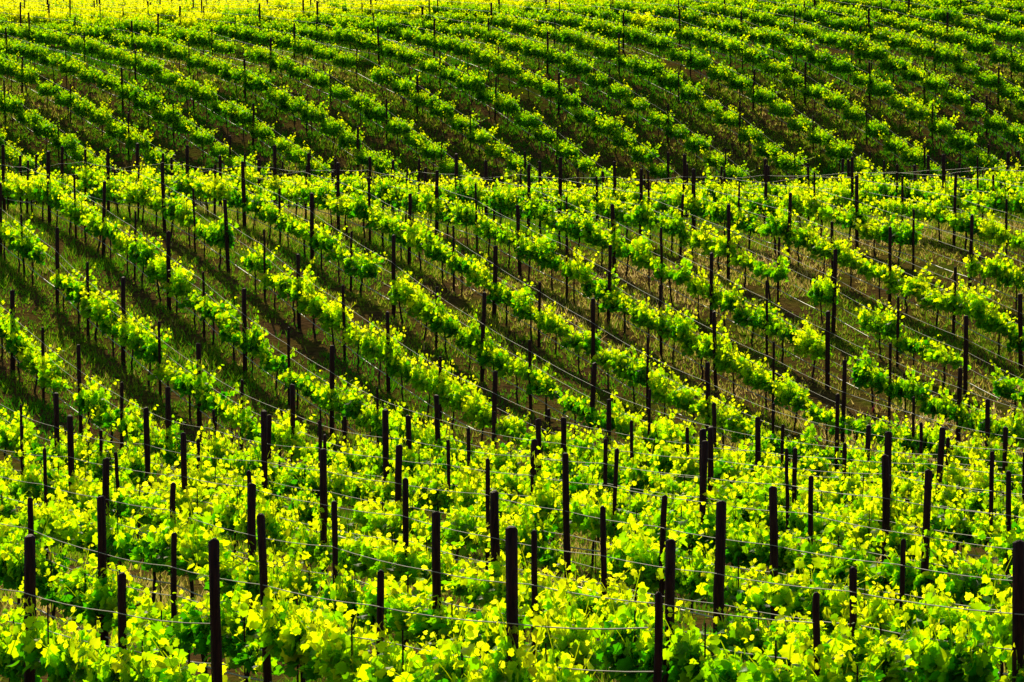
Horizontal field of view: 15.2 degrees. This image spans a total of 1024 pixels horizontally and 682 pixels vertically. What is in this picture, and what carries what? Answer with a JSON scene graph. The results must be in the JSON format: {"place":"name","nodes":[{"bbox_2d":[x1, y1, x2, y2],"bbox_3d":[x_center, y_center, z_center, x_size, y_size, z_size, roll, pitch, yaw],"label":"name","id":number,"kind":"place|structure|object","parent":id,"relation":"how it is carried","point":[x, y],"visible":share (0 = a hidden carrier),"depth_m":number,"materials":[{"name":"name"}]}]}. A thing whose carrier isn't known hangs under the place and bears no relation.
{"place":"outdoors","nodes":[
{"label":"outdoors","id":0,"kind":"place"},
{"bbox_2d":[0,0,1023,681],"bbox_3d":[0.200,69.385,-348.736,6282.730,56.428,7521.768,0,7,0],"label":"vineyard ground","id":1,"kind":"structure","parent":0,"point":[312,345],"depth_m":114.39,"materials":[{"name":"green plant"}]},
{"bbox_2d":[0,127,59,178],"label":"vineyard row","id":2,"kind":"object","parent":1,"relation":"on","point":[13,154],"visible":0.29,"depth_m":186.48,"materials":[{"name":"green plant"}]},
{"bbox_2d":[0,80,145,205],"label":"vineyard row","id":3,"kind":"object","parent":1,"relation":"on","point":[12,105],"visible":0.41,"depth_m":190.09,"materials":[{"name":"green plant"}]},
{"bbox_2d":[0,46,222,207],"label":"vineyard row","id":4,"kind":"object","parent":1,"relation":"on","point":[131,136],"visible":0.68,"depth_m":192.59,"materials":[{"name":"green plant"}]},
{"bbox_2d":[0,534,257,681],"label":"vineyard row","id":5,"kind":"object","parent":1,"relation":"on","point":[29,652],"visible":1,"depth_m":39.76,"materials":[{"name":"green plant"}]},
{"bbox_2d":[0,28,303,209],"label":"vineyard row","id":6,"kind":"object","parent":1,"relation":"on","point":[161,113],"visible":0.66,"depth_m":195.03,"materials":[{"name":"green plant"}]},
{"bbox_2d":[0,12,388,208],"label":"vineyard row","id":7,"kind":"object","parent":1,"relation":"on","point":[246,118],"visible":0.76,"depth_m":198.00,"materials":[{"name":"green plant"}]},
{"bbox_2d":[0,2,429,212],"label":"vineyard row","id":8,"kind":"object","parent":1,"relation":"on","point":[311,114],"visible":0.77,"depth_m":197.51,"materials":[{"name":"green plant"}]},
{"bbox_2d":[0,3,524,216],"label":"vineyard row","id":9,"kind":"object","parent":1,"relation":"on","point":[430,150],"visible":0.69,"depth_m":200.59,"materials":[{"name":"green plant"}]},
{"bbox_2d":[0,0,600,218],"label":"vineyard row","id":10,"kind":"object","parent":1,"relation":"on","point":[235,31],"visible":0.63,"depth_m":200.18,"materials":[{"name":"green plant"}]},
{"bbox_2d":[0,0,634,192],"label":"vineyard row","id":11,"kind":"object","parent":1,"relation":"on","point":[474,82],"visible":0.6,"depth_m":201.08,"materials":[{"name":"green plant"}]},
{"bbox_2d":[0,496,662,681],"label":"vineyard row","id":12,"kind":"object","parent":1,"relation":"on","point":[291,635],"visible":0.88,"depth_m":43.53,"materials":[{"name":"green plant"}]},
{"bbox_2d":[0,0,713,207],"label":"vineyard row","id":13,"kind":"object","parent":1,"relation":"on","point":[642,153],"visible":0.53,"depth_m":200.20,"materials":[{"name":"green plant"}]},
{"bbox_2d":[2,0,784,214],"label":"vineyard row","id":14,"kind":"object","parent":1,"relation":"on","point":[693,144],"visible":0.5,"depth_m":200.79,"materials":[{"name":"green plant"}]},
{"bbox_2d":[11,0,873,213],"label":"vineyard row","id":15,"kind":"object","parent":1,"relation":"on","point":[729,118],"visible":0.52,"depth_m":201.40,"materials":[{"name":"green plant"}]},
{"bbox_2d":[0,447,895,681],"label":"vineyard row","id":16,"kind":"object","parent":1,"relation":"on","point":[687,657],"visible":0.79,"depth_m":47.51,"materials":[{"name":"green plant"}]},
{"bbox_2d":[22,0,912,191],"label":"vineyard row","id":17,"kind":"object","parent":1,"relation":"on","point":[839,151],"visible":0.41,"depth_m":201.03,"materials":[{"name":"green plant"}]},
{"bbox_2d":[26,0,965,183],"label":"vineyard row","id":18,"kind":"object","parent":1,"relation":"on","point":[755,55],"visible":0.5,"depth_m":200.45,"materials":[{"name":"green plant"}]},
{"bbox_2d":[0,392,1011,680],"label":"vineyard row","id":19,"kind":"object","parent":1,"relation":"on","point":[642,548],"visible":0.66,"depth_m":58.88,"materials":[{"name":"green plant"}]},
{"bbox_2d":[0,290,1012,611],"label":"vineyard row","id":20,"kind":"object","parent":1,"relation":"on","point":[44,372],"visible":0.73,"depth_m":67.29,"materials":[{"name":"green plant"}]},
{"bbox_2d":[0,415,1023,681],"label":"vineyard row","id":21,"kind":"object","parent":1,"relation":"on","point":[922,657],"visible":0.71,"depth_m":53.66,"materials":[{"name":"green plant"}]},
{"bbox_2d":[0,144,1023,567],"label":"vineyard row","id":22,"kind":"object","parent":1,"relation":"on","point":[350,402],"visible":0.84,"depth_m":92.65,"materials":[{"name":"green plant"}]},
{"bbox_2d":[0,182,1023,595],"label":"vineyard row","id":23,"kind":"object","parent":1,"relation":"on","point":[130,334],"visible":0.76,"depth_m":82.08,"materials":[{"name":"green plant"}]},
{"bbox_2d":[6,146,1023,550],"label":"vineyard row","id":24,"kind":"object","parent":1,"relation":"on","point":[386,346],"visible":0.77,"depth_m":97.07,"materials":[{"name":"green plant"}]},
{"bbox_2d":[23,0,1015,176],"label":"vineyard row","id":25,"kind":"object","parent":1,"relation":"on","point":[960,141],"visible":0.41,"depth_m":199.89,"materials":[{"name":"green plant"}]},
{"bbox_2d":[68,143,1021,520],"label":"vineyard row","id":26,"kind":"object","parent":1,"relation":"on","point":[474,337],"visible":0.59,"depth_m":102.61,"materials":[{"name":"green plant"}]},
{"bbox_2d":[165,0,1023,154],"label":"vineyard row","id":27,"kind":"object","parent":1,"relation":"on","point":[864,51],"visible":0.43,"depth_m":201.24,"materials":[{"name":"green plant"}]},
{"bbox_2d":[167,145,1022,496],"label":"vineyard row","id":28,"kind":"object","parent":1,"relation":"on","point":[521,305],"visible":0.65,"depth_m":104.73,"materials":[{"name":"green plant"}]},
{"bbox_2d":[233,153,1023,478],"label":"vineyard row","id":29,"kind":"object","parent":1,"relation":"on","point":[609,291],"visible":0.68,"depth_m":105.56,"materials":[{"name":"green plant"}]},
{"bbox_2d":[307,153,1023,456],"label":"vineyard row","id":30,"kind":"object","parent":1,"relation":"on","point":[865,374],"visible":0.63,"depth_m":108.34,"materials":[{"name":"green plant"}]},
{"bbox_2d":[311,0,1023,110],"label":"vineyard row","id":31,"kind":"object","parent":1,"relation":"on","point":[945,55],"visible":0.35,"depth_m":203.98,"materials":[{"name":"green plant"}]},
{"bbox_2d":[384,157,1023,420],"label":"vineyard row","id":32,"kind":"object","parent":1,"relation":"on","point":[825,291],"visible":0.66,"depth_m":113.54,"materials":[{"name":"green plant"}]},
{"bbox_2d":[468,161,1023,370],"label":"vineyard row","id":33,"kind":"object","parent":1,"relation":"on","point":[972,304],"visible":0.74,"depth_m":115.56,"materials":[{"name":"green plant"}]},
{"bbox_2d":[556,154,1023,311],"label":"vineyard row","id":34,"kind":"object","parent":1,"relation":"on","point":[997,268],"visible":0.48,"depth_m":120.48,"materials":[{"name":"green plant"}]},
{"bbox_2d":[651,157,1023,267],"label":"vineyard row","id":35,"kind":"object","parent":1,"relation":"on","point":[990,229],"visible":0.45,"depth_m":122.57,"materials":[{"name":"green plant"}]},
{"bbox_2d":[687,154,1023,226],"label":"vineyard row","id":36,"kind":"object","parent":1,"relation":"on","point":[996,201],"visible":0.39,"depth_m":127.82,"materials":[{"name":"green plant"}]},
{"bbox_2d":[708,0,1023,83],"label":"vineyard row","id":37,"kind":"object","parent":1,"relation":"on","point":[984,46],"visible":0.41,"depth_m":206.54,"materials":[{"name":"green plant"}]},
{"bbox_2d":[778,0,1023,50],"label":"vineyard row","id":38,"kind":"object","parent":1,"relation":"on","point":[1014,35],"visible":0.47,"depth_m":210.51,"materials":[{"name":"green plant"}]},
{"bbox_2d":[783,155,1023,217],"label":"vineyard row","id":39,"kind":"object","parent":1,"relation":"on","point":[998,184],"visible":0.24,"depth_m":132.12,"materials":[{"name":"green plant"}]},
{"bbox_2d":[822,0,1023,30],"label":"vineyard row","id":40,"kind":"object","parent":1,"relation":"on","point":[992,14],"visible":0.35,"depth_m":212.73,"materials":[{"name":"green plant"}]},
{"bbox_2d":[873,152,1023,212],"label":"vineyard row","id":41,"kind":"object","parent":1,"relation":"on","point":[982,182],"visible":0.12,"depth_m":137.73,"materials":[{"name":"green plant"}]},
{"bbox_2d":[917,0,1023,16],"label":"vineyard row","id":42,"kind":"object","parent":1,"relation":"on","point":[1018,6],"visible":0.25,"depth_m":215.12,"materials":[{"name":"green plant"}]},
{"bbox_2d":[950,151,1023,210],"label":"vineyard row","id":43,"kind":"object","parent":1,"relation":"on","point":[1018,157],"visible":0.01,"depth_m":141.72,"materials":[{"name":"green plant"}]}
]}

